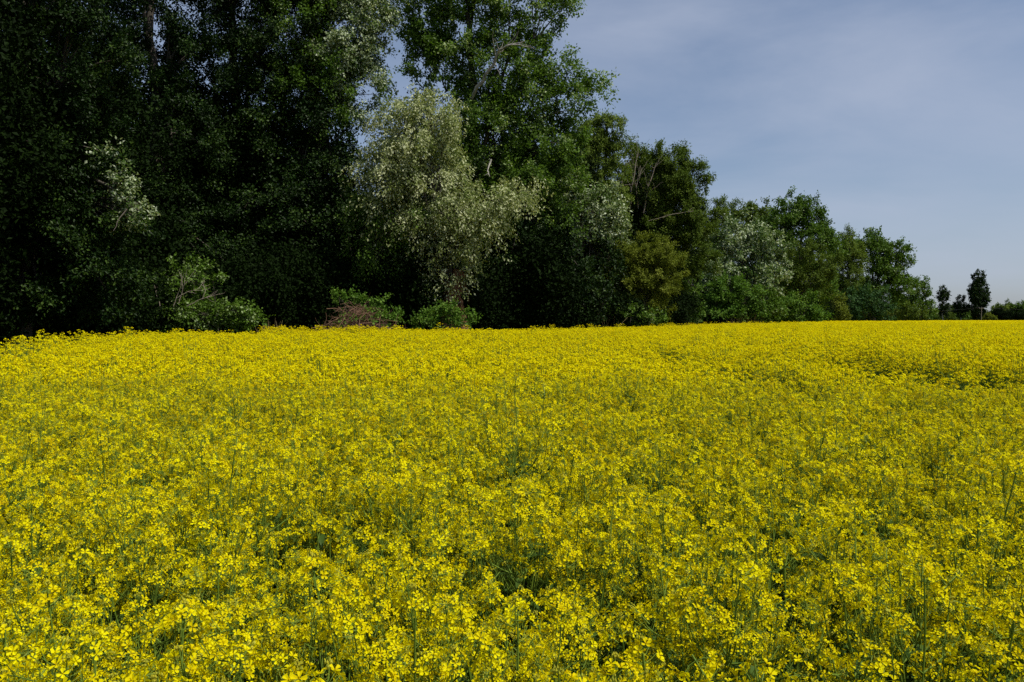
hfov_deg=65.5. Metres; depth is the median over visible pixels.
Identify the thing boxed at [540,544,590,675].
rapeseed plant
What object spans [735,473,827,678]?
rapeseed plant
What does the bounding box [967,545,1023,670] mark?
rapeseed plant
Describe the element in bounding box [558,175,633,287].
young poplar tree
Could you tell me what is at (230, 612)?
rapeseed plant
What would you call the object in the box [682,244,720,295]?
shade tree
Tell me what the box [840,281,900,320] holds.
blue green shrub
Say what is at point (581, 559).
rapeseed plant
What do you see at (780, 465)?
rapeseed plant
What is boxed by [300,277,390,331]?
shade bush
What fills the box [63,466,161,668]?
rapeseed plant
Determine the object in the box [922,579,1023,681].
rapeseed plant
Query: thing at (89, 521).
rapeseed plant
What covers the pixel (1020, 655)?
rapeseed plant
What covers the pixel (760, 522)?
rapeseed plant
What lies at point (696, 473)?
rapeseed plant
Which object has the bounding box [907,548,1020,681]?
rapeseed plant
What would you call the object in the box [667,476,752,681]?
rapeseed plant
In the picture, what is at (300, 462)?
rapeseed plant
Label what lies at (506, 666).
rapeseed plant
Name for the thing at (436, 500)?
rapeseed plant
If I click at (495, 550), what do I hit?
rapeseed plant
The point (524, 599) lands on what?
rapeseed plant
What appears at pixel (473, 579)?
rapeseed plant
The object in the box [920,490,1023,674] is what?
rapeseed plant
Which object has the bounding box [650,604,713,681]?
rapeseed plant
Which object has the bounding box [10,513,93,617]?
rapeseed plant
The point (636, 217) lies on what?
shade tree
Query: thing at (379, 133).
shade tree
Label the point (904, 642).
rapeseed plant
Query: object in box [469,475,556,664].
rapeseed plant
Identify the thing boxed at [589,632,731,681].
rapeseed plant
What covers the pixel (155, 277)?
shade shrub
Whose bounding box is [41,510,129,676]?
rapeseed plant
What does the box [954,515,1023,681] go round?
rapeseed plant
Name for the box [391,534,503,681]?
rapeseed plant
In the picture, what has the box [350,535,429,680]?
rapeseed plant
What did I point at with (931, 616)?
rapeseed plant
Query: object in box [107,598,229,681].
rapeseed plant
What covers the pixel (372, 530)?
rapeseed plant
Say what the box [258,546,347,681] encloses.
rapeseed plant
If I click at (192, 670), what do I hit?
rapeseed plant
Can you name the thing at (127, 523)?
rapeseed plant
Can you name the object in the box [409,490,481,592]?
rapeseed plant
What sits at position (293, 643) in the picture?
rapeseed plant
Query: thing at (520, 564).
rapeseed plant
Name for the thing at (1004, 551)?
rapeseed plant
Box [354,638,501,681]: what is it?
rapeseed plant
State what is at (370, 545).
rapeseed plant
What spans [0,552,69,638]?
rapeseed plant
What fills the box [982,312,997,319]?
bush
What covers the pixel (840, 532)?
rapeseed plant
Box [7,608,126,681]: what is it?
rapeseed plant
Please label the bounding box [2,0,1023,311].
sky
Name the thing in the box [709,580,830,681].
rapeseed plant
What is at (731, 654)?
rapeseed plant
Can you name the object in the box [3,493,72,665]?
rapeseed plant
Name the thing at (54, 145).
shade tree
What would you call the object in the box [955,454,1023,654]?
rapeseed plant
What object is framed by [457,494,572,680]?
rapeseed plant
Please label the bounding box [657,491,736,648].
rapeseed plant
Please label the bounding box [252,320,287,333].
dry grass tuft
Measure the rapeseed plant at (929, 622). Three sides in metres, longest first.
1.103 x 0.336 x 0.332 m
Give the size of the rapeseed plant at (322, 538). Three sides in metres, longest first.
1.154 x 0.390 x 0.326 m
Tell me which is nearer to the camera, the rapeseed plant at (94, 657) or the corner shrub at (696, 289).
the rapeseed plant at (94, 657)
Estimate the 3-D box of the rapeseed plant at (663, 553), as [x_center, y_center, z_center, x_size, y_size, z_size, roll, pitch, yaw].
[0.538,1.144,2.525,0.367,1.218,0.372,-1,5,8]
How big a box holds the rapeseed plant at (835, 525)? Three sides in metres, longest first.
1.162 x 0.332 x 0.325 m
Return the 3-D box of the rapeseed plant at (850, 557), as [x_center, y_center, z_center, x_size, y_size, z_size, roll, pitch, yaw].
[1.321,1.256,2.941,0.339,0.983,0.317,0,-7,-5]
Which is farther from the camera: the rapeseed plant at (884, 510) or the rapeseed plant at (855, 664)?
the rapeseed plant at (884, 510)
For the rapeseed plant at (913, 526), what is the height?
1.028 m
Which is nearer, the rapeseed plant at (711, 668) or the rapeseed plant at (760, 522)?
the rapeseed plant at (711, 668)
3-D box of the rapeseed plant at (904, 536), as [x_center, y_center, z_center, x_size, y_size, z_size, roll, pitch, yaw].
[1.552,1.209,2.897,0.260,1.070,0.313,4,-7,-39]
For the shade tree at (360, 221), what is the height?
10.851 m
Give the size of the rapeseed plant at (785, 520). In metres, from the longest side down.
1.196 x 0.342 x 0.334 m
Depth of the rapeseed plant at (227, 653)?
1.49 m
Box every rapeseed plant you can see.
[0,496,98,679]
[0,513,83,680]
[0,516,58,678]
[0,542,124,681]
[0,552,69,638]
[0,565,46,627]
[0,574,31,665]
[0,576,65,654]
[0,579,117,681]
[0,598,111,681]
[0,603,46,652]
[0,650,149,681]
[1,493,102,638]
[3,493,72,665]
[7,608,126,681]
[9,619,162,681]
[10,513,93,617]
[13,556,121,680]
[19,584,124,681]
[33,532,122,673]
[39,505,121,672]
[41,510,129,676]
[56,592,187,681]
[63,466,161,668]
[71,568,174,672]
[72,490,143,635]
[76,482,171,681]
[79,517,196,680]
[79,529,148,659]
[84,484,167,666]
[85,565,204,675]
[90,522,204,669]
[91,525,177,681]
[97,465,170,622]
[99,592,243,681]
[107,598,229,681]
[108,464,191,646]
[111,638,260,681]
[115,502,184,661]
[116,593,232,681]
[132,573,189,680]
[135,548,287,679]
[139,519,212,673]
[145,520,257,672]
[148,551,244,666]
[151,479,223,674]
[151,598,281,681]
[156,629,259,681]
[161,490,206,593]
[166,431,277,676]
[166,489,235,674]
[168,484,228,608]
[175,504,272,675]
[180,456,262,631]
[183,573,291,681]
[183,625,320,681]
[186,592,270,681]
[189,549,287,681]
[192,529,269,677]
[193,610,294,681]
[200,599,318,681]
[202,515,274,681]
[206,467,311,672]
[207,516,283,678]
[218,614,331,681]
[220,487,271,676]
[222,456,296,649]
[223,552,308,673]
[229,446,317,639]
[229,527,308,656]
[235,565,354,681]
[246,461,306,648]
[247,658,362,681]
[254,479,322,659]
[254,551,407,681]
[255,472,322,666]
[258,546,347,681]
[258,607,406,681]
[261,599,346,681]
[273,475,347,681]
[280,579,374,681]
[282,551,332,678]
[284,512,359,681]
[288,634,453,681]
[293,560,386,680]
[306,489,384,681]
[307,657,352,681]
[310,507,370,656]
[312,582,495,681]
[314,621,432,681]
[315,550,398,681]
[321,467,385,632]
[330,531,438,681]
[335,473,420,636]
[335,520,391,678]
[337,468,410,653]
[339,522,433,675]
[340,553,457,681]
[349,526,463,679]
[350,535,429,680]
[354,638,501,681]
[355,453,443,634]
[355,571,429,679]
[358,464,440,608]
[360,527,485,680]
[362,678,398,681]
[368,506,431,681]
[368,556,457,675]
[369,472,434,642]
[370,470,437,614]
[377,482,466,644]
[379,466,456,679]
[384,493,459,610]
[384,594,497,681]
[390,609,496,681]
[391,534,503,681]
[392,543,498,680]
[397,435,481,607]
[401,485,457,601]
[406,519,468,628]
[407,602,539,681]
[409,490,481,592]
[416,593,574,681]
[418,501,467,594]
[418,607,511,681]
[421,478,501,675]
[421,549,480,676]
[424,549,496,667]
[426,464,494,644]
[428,554,502,680]
[431,489,519,654]
[438,525,536,681]
[444,450,504,679]
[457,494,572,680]
[461,508,522,666]
[463,477,534,681]
[465,474,571,678]
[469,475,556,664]
[469,661,496,681]
[470,489,524,640]
[478,477,563,641]
[479,584,568,681]
[480,599,623,681]
[486,649,551,681]
[489,586,601,680]
[492,500,586,671]
[507,484,580,656]
[508,586,598,681]
[510,502,631,681]
[511,611,604,681]
[522,664,586,681]
[528,473,611,662]
[529,522,583,667]
[531,459,626,662]
[534,446,606,638]
[535,630,648,681]
[538,433,602,634]
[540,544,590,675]
[541,490,600,676]
[542,604,631,680]
[543,654,720,681]
[545,454,624,669]
[545,551,646,680]
[547,528,631,671]
[551,499,651,680]
[564,533,647,676]
[568,510,637,672]
[570,488,638,638]
[570,488,660,681]
[571,673,642,681]
[574,651,673,681]
[578,610,689,681]
[585,452,662,681]
[585,461,657,664]
[586,529,659,680]
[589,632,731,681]
[594,500,658,676]
[600,493,695,678]
[608,485,686,679]
[613,529,673,678]
[615,520,699,681]
[615,596,720,681]
[616,487,696,675]
[624,511,735,667]
[627,552,742,681]
[629,521,670,640]
[629,611,771,681]
[630,533,716,669]
[637,503,719,681]
[643,524,705,585]
[647,553,813,681]
[648,580,742,681]
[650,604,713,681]
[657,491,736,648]
[664,519,756,681]
[666,585,835,681]
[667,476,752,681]
[671,528,789,681]
[672,464,733,642]
[683,459,750,664]
[692,611,774,681]
[700,510,786,676]
[701,495,769,632]
[704,542,764,679]
[706,493,782,655]
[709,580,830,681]
[710,528,830,680]
[715,511,789,668]
[718,483,782,674]
[727,502,795,664]
[732,654,818,681]
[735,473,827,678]
[742,455,830,669]
[745,539,842,681]
[750,634,858,681]
[771,502,863,681]
[771,539,854,680]
[777,560,864,681]
[785,568,942,681]
[786,536,886,680]
[787,501,882,672]
[788,472,862,624]
[789,493,859,637]
[791,499,896,669]
[792,509,900,680]
[802,533,881,678]
[802,591,905,681]
[809,577,938,681]
[810,463,866,664]
[820,545,908,675]
[822,652,899,681]
[826,543,919,681]
[828,514,881,676]
[830,544,949,681]
[836,463,929,681]
[843,554,993,681]
[857,521,957,681]
[870,650,933,681]
[871,531,966,681]
[878,537,954,680]
[879,514,940,676]
[880,580,975,681]
[881,522,960,681]
[891,569,1020,681]
[892,515,1022,681]
[892,580,989,681]
[898,510,1023,680]
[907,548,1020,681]
[911,583,1016,681]
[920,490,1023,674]
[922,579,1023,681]
[922,587,1008,681]
[923,589,1011,680]
[927,602,1023,681]
[936,536,1023,681]
[936,668,977,681]
[949,486,1022,604]
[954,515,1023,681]
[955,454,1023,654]
[964,533,1023,669]
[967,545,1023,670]
[985,482,1023,674]
[994,640,1023,680]
[998,530,1023,678]
[1013,628,1023,662]
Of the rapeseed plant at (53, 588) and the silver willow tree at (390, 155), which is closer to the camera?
the rapeseed plant at (53, 588)
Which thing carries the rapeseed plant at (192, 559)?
on the ground
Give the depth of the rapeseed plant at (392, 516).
3.10 m
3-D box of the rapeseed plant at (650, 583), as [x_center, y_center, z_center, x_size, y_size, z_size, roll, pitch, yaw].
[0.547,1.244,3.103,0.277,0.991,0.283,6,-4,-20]
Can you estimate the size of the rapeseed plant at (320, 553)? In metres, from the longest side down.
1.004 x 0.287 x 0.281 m
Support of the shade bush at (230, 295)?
on the ground
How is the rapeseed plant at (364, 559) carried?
on the ground
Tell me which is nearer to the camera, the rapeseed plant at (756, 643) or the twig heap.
the rapeseed plant at (756, 643)
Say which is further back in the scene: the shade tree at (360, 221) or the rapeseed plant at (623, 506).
the shade tree at (360, 221)
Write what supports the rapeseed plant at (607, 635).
on the ground
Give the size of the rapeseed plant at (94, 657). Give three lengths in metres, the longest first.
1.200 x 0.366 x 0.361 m
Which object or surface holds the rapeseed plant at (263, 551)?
on the ground
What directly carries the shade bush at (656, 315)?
on the ground
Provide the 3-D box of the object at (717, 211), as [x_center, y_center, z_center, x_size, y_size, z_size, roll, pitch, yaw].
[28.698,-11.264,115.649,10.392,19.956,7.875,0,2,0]
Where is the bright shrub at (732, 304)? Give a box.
[688,269,769,324]
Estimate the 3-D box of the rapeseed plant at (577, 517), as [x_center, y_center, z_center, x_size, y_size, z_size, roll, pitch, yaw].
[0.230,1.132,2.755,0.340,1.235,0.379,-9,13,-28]
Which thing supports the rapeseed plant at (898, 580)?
on the ground
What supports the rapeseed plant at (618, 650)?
on the ground
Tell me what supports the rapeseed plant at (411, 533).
on the ground
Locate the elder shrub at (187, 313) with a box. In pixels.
[151,251,275,333]
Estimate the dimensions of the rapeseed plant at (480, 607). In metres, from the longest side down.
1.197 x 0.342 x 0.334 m
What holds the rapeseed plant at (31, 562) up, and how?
on the ground
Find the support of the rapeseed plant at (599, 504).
on the ground
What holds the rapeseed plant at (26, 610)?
on the ground
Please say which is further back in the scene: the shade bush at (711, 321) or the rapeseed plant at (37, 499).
the shade bush at (711, 321)
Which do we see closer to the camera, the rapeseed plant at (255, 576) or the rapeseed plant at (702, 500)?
the rapeseed plant at (255, 576)
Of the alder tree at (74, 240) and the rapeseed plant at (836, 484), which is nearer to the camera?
the rapeseed plant at (836, 484)
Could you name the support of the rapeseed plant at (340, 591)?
on the ground
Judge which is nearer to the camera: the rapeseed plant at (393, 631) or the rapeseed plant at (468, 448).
the rapeseed plant at (393, 631)
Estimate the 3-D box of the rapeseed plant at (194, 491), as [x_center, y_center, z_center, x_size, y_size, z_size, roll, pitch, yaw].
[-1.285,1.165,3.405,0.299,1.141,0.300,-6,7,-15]
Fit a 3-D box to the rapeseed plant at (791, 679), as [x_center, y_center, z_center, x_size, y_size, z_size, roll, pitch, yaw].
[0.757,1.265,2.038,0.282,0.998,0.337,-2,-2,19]
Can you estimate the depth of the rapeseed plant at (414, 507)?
3.21 m
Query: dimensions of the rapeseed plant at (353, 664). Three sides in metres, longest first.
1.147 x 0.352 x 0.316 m
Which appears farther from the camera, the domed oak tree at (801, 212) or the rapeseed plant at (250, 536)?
the domed oak tree at (801, 212)
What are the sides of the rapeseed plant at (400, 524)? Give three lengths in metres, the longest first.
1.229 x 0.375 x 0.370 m
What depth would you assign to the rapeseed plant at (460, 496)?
3.43 m
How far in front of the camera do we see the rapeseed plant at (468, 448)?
3.67 m
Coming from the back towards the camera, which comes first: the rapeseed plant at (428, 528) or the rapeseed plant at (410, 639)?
the rapeseed plant at (428, 528)
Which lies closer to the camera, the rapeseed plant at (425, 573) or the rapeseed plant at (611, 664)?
the rapeseed plant at (611, 664)
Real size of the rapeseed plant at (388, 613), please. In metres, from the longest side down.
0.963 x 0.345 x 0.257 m
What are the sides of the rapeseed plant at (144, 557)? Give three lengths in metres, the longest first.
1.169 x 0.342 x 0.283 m
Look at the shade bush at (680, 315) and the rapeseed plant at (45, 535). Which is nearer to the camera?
the rapeseed plant at (45, 535)
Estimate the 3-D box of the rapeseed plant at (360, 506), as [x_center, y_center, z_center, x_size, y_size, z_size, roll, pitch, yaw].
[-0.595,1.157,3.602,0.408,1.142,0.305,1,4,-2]
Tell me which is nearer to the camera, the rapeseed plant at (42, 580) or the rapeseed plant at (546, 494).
the rapeseed plant at (42, 580)
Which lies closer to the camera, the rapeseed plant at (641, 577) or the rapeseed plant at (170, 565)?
the rapeseed plant at (170, 565)
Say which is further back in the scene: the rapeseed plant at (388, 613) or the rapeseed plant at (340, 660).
the rapeseed plant at (388, 613)
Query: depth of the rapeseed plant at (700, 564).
2.70 m
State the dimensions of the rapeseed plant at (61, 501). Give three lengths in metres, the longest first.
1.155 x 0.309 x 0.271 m
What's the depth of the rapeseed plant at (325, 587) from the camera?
2.25 m
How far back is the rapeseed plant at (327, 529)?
3.42 m
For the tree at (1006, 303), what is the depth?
389.72 m
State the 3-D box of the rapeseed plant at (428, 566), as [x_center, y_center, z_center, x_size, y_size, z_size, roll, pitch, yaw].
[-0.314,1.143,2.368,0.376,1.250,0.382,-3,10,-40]
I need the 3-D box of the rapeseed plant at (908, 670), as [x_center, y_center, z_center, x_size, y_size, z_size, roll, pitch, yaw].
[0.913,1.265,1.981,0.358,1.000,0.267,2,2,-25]
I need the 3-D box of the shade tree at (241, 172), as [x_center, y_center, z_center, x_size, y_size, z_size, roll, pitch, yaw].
[-13.839,-6.874,41.655,7.605,14.975,7.245,0,2,-7]
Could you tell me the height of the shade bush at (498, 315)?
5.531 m
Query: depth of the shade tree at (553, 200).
47.69 m
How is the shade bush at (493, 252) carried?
on the ground
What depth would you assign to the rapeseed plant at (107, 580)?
3.09 m
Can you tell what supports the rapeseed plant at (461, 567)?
on the ground
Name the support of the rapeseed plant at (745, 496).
on the ground
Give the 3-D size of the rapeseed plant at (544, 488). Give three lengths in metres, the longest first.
1.230 x 0.376 x 0.370 m
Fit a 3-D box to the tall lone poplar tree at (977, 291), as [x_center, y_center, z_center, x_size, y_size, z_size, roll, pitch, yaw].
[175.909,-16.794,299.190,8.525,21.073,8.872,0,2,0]
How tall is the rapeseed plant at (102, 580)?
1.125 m
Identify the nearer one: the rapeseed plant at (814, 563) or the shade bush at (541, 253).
the rapeseed plant at (814, 563)
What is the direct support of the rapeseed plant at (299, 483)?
on the ground
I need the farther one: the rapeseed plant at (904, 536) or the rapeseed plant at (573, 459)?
the rapeseed plant at (573, 459)
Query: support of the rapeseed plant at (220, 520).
on the ground
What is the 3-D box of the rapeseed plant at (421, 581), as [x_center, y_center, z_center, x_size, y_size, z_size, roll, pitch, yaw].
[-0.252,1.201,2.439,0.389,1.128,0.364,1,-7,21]
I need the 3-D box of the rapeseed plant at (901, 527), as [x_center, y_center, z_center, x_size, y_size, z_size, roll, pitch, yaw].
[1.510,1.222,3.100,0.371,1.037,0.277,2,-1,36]
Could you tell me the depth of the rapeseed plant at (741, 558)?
2.22 m
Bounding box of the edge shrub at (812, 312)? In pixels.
[771,289,833,322]
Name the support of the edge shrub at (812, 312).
on the ground
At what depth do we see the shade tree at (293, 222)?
41.13 m
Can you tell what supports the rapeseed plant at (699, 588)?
on the ground
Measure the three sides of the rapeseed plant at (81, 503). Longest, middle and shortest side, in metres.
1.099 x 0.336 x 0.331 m
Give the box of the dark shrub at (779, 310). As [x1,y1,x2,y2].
[728,283,788,323]
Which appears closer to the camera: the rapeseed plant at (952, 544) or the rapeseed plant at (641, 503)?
the rapeseed plant at (952, 544)
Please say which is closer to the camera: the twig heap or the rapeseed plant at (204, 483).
the rapeseed plant at (204, 483)
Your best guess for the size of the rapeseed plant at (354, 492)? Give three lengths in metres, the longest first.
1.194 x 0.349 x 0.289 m
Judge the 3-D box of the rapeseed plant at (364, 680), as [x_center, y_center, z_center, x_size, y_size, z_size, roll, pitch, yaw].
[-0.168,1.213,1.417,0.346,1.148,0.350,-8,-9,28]
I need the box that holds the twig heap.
[311,294,405,330]
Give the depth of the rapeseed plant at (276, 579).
2.44 m
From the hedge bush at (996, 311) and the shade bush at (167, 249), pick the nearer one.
the shade bush at (167, 249)
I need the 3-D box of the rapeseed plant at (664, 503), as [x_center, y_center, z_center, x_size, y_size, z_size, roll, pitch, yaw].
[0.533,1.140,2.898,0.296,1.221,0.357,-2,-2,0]
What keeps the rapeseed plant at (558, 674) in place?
on the ground
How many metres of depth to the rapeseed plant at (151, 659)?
1.86 m
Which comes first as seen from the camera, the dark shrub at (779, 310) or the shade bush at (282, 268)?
the shade bush at (282, 268)
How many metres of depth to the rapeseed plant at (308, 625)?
2.10 m
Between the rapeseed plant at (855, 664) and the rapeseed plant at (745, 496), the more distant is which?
the rapeseed plant at (745, 496)
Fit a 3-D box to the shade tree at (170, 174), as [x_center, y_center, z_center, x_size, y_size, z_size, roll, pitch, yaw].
[-17.286,-6.352,38.075,8.744,14.110,8.701,0,2,-6]
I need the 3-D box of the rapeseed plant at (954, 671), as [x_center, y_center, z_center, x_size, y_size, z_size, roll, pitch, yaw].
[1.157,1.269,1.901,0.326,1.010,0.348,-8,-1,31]
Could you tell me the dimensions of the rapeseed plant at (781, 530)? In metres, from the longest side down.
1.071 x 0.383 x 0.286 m
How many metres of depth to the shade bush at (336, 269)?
38.35 m
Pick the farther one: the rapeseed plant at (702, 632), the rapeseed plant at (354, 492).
the rapeseed plant at (354, 492)
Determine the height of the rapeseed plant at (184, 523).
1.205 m
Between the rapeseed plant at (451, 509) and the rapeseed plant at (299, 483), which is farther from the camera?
the rapeseed plant at (299, 483)
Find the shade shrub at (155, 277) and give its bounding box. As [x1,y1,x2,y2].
[100,251,157,331]
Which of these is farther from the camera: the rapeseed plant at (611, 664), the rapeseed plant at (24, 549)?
the rapeseed plant at (24, 549)
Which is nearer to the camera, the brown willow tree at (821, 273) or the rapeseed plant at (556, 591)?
the rapeseed plant at (556, 591)
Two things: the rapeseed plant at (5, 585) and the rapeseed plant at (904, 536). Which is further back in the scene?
the rapeseed plant at (904, 536)
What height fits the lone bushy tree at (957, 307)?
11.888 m
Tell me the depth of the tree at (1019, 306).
383.98 m
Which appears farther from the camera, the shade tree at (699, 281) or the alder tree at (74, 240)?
the shade tree at (699, 281)
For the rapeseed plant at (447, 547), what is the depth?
3.59 m
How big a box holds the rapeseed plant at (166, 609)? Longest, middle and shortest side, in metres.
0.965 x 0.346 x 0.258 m
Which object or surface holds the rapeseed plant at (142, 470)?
on the ground
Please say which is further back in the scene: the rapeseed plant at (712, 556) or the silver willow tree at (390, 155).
the silver willow tree at (390, 155)
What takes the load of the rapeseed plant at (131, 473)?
on the ground
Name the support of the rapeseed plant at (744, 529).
on the ground
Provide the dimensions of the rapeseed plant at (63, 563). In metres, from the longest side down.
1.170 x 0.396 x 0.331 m
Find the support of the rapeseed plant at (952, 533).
on the ground
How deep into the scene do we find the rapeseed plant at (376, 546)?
2.42 m
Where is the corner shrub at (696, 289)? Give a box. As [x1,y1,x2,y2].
[684,271,708,323]
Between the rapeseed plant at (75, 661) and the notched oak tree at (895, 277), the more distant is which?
the notched oak tree at (895, 277)
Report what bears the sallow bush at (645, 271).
on the ground
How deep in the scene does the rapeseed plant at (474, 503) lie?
3.54 m
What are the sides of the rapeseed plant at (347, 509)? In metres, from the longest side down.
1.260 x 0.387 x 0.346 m
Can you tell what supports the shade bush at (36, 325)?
on the ground
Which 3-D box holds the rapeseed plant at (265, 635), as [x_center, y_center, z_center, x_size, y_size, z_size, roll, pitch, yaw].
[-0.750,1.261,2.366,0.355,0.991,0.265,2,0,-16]
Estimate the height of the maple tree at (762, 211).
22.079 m
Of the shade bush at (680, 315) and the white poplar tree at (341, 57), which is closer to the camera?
the white poplar tree at (341, 57)
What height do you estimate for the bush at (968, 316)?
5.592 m
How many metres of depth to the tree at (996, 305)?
379.03 m
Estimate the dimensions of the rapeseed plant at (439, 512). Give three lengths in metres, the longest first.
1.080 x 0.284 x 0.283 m
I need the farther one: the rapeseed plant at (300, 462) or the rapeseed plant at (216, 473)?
the rapeseed plant at (300, 462)
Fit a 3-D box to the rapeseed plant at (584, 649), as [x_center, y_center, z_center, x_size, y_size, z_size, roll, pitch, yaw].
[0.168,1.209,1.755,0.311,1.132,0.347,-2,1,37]
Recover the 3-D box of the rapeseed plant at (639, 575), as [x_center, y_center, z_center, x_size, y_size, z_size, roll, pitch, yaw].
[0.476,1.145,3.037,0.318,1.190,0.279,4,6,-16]
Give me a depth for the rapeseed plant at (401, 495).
3.04 m
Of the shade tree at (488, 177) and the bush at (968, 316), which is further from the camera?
the bush at (968, 316)
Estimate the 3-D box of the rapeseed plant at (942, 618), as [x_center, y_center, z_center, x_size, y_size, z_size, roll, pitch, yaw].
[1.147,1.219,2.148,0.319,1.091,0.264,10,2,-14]
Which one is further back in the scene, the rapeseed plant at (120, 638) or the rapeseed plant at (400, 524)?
the rapeseed plant at (400, 524)
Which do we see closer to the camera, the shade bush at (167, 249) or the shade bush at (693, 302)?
the shade bush at (167, 249)
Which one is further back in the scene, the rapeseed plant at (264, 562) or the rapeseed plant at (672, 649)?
the rapeseed plant at (264, 562)
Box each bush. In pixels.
[0,250,100,353]
[33,234,165,341]
[51,249,188,340]
[114,196,213,331]
[147,261,239,333]
[149,244,266,333]
[201,229,333,333]
[209,244,308,333]
[236,223,366,328]
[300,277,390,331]
[312,277,402,329]
[327,284,403,329]
[359,271,436,330]
[364,226,505,330]
[403,299,482,329]
[452,254,528,330]
[469,215,593,330]
[480,240,578,329]
[538,280,607,328]
[569,275,617,321]
[593,285,653,327]
[597,230,690,325]
[602,298,669,327]
[638,288,671,324]
[658,292,696,325]
[669,286,704,322]
[689,293,729,323]
[815,300,832,320]
[820,296,839,320]
[821,292,852,320]
[883,299,929,320]
[927,313,937,319]
[936,312,958,319]
[955,312,971,319]
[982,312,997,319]
[988,306,1004,319]
[996,309,1015,319]
[1013,312,1023,319]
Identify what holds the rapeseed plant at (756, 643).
on the ground
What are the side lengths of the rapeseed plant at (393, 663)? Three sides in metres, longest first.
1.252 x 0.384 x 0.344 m
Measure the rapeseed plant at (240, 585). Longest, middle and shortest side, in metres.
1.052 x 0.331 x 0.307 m
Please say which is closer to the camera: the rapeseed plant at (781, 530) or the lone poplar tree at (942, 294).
the rapeseed plant at (781, 530)
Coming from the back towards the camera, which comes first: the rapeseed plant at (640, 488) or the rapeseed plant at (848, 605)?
the rapeseed plant at (640, 488)
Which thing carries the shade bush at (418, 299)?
on the ground
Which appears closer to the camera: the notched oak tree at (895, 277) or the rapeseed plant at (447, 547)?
the rapeseed plant at (447, 547)
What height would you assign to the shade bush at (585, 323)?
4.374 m
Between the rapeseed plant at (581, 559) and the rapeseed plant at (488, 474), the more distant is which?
the rapeseed plant at (488, 474)
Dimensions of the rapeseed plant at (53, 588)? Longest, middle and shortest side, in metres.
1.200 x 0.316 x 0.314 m
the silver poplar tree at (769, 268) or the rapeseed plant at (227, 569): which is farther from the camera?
the silver poplar tree at (769, 268)
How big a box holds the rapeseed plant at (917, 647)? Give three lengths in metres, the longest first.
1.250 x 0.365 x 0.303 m
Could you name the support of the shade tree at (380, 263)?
on the ground
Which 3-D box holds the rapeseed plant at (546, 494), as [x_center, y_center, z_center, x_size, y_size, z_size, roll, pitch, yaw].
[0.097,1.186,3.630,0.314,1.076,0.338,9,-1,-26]
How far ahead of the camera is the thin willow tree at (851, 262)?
163.35 m
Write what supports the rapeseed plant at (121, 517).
on the ground
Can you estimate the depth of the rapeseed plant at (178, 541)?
3.05 m
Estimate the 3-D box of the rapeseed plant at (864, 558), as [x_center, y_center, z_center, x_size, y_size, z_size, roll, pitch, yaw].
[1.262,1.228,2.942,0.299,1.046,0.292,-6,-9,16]
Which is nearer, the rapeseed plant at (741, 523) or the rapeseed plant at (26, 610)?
the rapeseed plant at (26, 610)
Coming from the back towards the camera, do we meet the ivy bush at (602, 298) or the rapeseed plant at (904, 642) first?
the ivy bush at (602, 298)
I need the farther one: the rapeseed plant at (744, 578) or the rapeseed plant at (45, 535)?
the rapeseed plant at (45, 535)
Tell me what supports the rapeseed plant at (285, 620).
on the ground
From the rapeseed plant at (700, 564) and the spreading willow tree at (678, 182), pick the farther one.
the spreading willow tree at (678, 182)
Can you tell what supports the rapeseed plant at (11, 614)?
on the ground
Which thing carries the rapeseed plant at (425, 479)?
on the ground
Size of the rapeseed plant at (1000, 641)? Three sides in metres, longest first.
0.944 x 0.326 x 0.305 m
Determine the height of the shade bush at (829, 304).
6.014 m
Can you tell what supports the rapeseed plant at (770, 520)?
on the ground
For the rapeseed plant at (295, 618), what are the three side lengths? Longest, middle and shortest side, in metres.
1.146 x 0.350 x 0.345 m
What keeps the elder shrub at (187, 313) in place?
on the ground
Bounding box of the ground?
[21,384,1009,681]
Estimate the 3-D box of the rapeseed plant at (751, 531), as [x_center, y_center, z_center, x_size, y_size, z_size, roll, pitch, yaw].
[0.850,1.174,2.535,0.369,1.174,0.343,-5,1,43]
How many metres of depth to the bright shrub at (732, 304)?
91.04 m
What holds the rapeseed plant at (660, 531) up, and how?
on the ground
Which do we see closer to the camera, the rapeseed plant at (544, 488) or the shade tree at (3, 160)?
the rapeseed plant at (544, 488)
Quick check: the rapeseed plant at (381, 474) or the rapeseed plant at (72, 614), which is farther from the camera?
the rapeseed plant at (381, 474)
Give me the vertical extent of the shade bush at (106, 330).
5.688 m
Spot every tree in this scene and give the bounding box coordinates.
[0,0,65,304]
[0,0,90,269]
[0,0,124,344]
[0,0,162,348]
[0,0,170,354]
[0,11,52,204]
[36,34,204,258]
[39,2,166,245]
[50,0,258,265]
[118,56,243,238]
[131,71,254,260]
[143,54,285,250]
[153,0,337,258]
[204,91,309,253]
[232,0,406,286]
[252,144,352,247]
[310,161,387,284]
[322,169,417,284]
[331,82,553,330]
[360,79,465,278]
[385,0,620,327]
[400,119,501,261]
[427,113,544,253]
[495,107,584,236]
[551,108,638,281]
[553,154,625,291]
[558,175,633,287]
[613,142,674,295]
[615,137,725,293]
[646,203,702,298]
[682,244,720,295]
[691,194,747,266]
[691,206,795,310]
[728,195,774,253]
[751,185,850,320]
[778,236,846,312]
[826,224,871,309]
[841,225,920,320]
[901,275,938,320]
[935,285,951,319]
[951,294,970,317]
[967,268,991,319]
[986,302,1009,312]
[1002,299,1017,311]
[1010,299,1023,313]
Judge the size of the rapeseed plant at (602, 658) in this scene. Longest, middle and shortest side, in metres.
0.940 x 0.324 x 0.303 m
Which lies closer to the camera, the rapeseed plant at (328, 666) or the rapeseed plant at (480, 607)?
the rapeseed plant at (328, 666)
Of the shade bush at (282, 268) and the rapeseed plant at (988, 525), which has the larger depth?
the shade bush at (282, 268)

